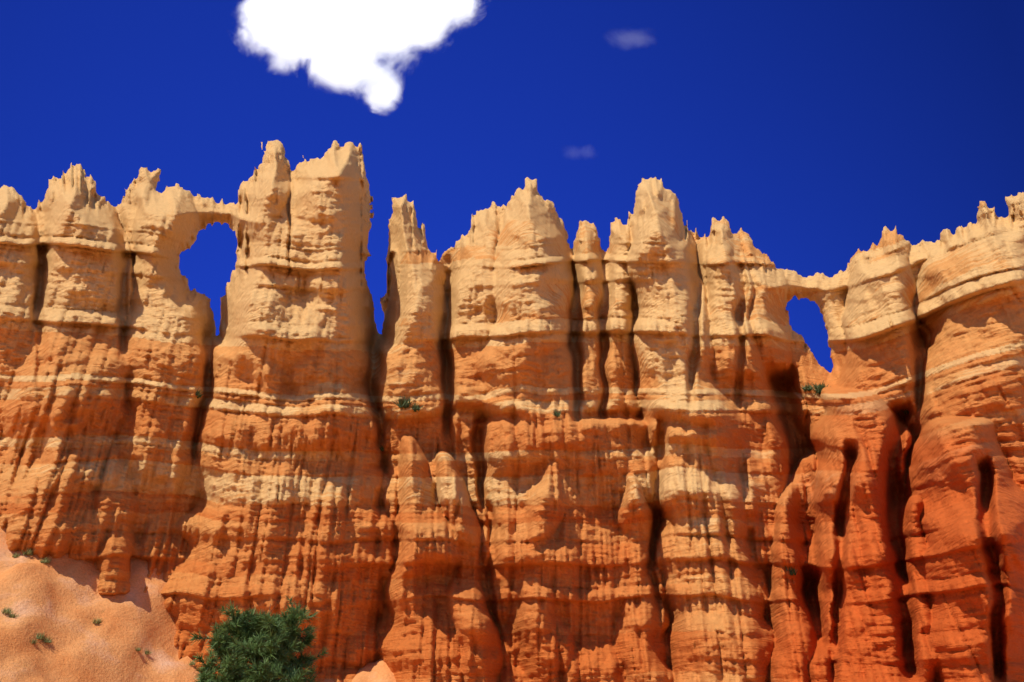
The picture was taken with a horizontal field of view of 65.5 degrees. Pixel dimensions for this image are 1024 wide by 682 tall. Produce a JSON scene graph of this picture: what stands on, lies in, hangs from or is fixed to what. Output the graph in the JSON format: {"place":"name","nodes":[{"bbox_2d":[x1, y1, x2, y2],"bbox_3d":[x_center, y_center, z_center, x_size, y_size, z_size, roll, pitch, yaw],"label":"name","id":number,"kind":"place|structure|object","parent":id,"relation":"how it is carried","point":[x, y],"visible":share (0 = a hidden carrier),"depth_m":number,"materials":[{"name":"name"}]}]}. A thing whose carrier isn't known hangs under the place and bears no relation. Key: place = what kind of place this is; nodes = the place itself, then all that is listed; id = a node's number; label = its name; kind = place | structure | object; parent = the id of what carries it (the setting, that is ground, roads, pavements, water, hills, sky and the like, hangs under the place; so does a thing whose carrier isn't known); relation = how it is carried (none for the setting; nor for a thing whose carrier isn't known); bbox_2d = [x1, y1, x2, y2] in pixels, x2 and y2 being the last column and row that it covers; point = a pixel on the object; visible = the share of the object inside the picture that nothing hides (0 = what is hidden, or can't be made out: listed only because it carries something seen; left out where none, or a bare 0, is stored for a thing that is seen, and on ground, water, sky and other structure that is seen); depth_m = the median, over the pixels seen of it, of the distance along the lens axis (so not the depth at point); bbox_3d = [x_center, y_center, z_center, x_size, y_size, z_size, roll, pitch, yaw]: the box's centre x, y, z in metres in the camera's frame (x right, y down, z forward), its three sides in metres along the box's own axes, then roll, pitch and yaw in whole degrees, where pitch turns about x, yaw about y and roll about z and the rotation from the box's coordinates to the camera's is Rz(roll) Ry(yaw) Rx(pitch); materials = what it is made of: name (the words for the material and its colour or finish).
{"place":"outdoors","nodes":[
{"label":"outdoors","id":0,"kind":"place"},
{"bbox_2d":[0,526,395,681],"bbox_3d":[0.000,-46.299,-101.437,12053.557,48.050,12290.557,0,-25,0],"label":"ground","id":1,"kind":"structure","parent":0,"point":[62,603],"depth_m":53.72,"materials":[{"name":"orange sand"}]},
{"bbox_2d":[1,547,196,664],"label":"grass tufts","id":2,"kind":"object","parent":1,"relation":"on","point":[7,611],"visible":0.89,"depth_m":54.04,"materials":[{"name":"green plant"}]},
{"bbox_2d":[184,595,329,681],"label":"pine tree","id":3,"kind":"object","parent":1,"relation":"on","point":[267,645],"visible":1,"depth_m":18.34,"materials":[{"name":"green plant"}]},
{"bbox_2d":[0,140,1023,681],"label":"rock wall","id":4,"kind":"structure","parent":1,"relation":"on","point":[684,480],"depth_m":63.47,"materials":[{"name":"orange stone"}]},
{"bbox_2d":[195,381,908,575],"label":"ledge shrubs","id":5,"kind":"object","parent":4,"relation":"on","point":[815,387],"visible":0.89,"depth_m":66.20,"materials":[{"name":"green plant"}]},
{"bbox_2d":[0,0,1023,372],"label":"sky","id":6,"kind":"structure","parent":0,"point":[814,128],"materials":[{"name":"blue"}]}
]}

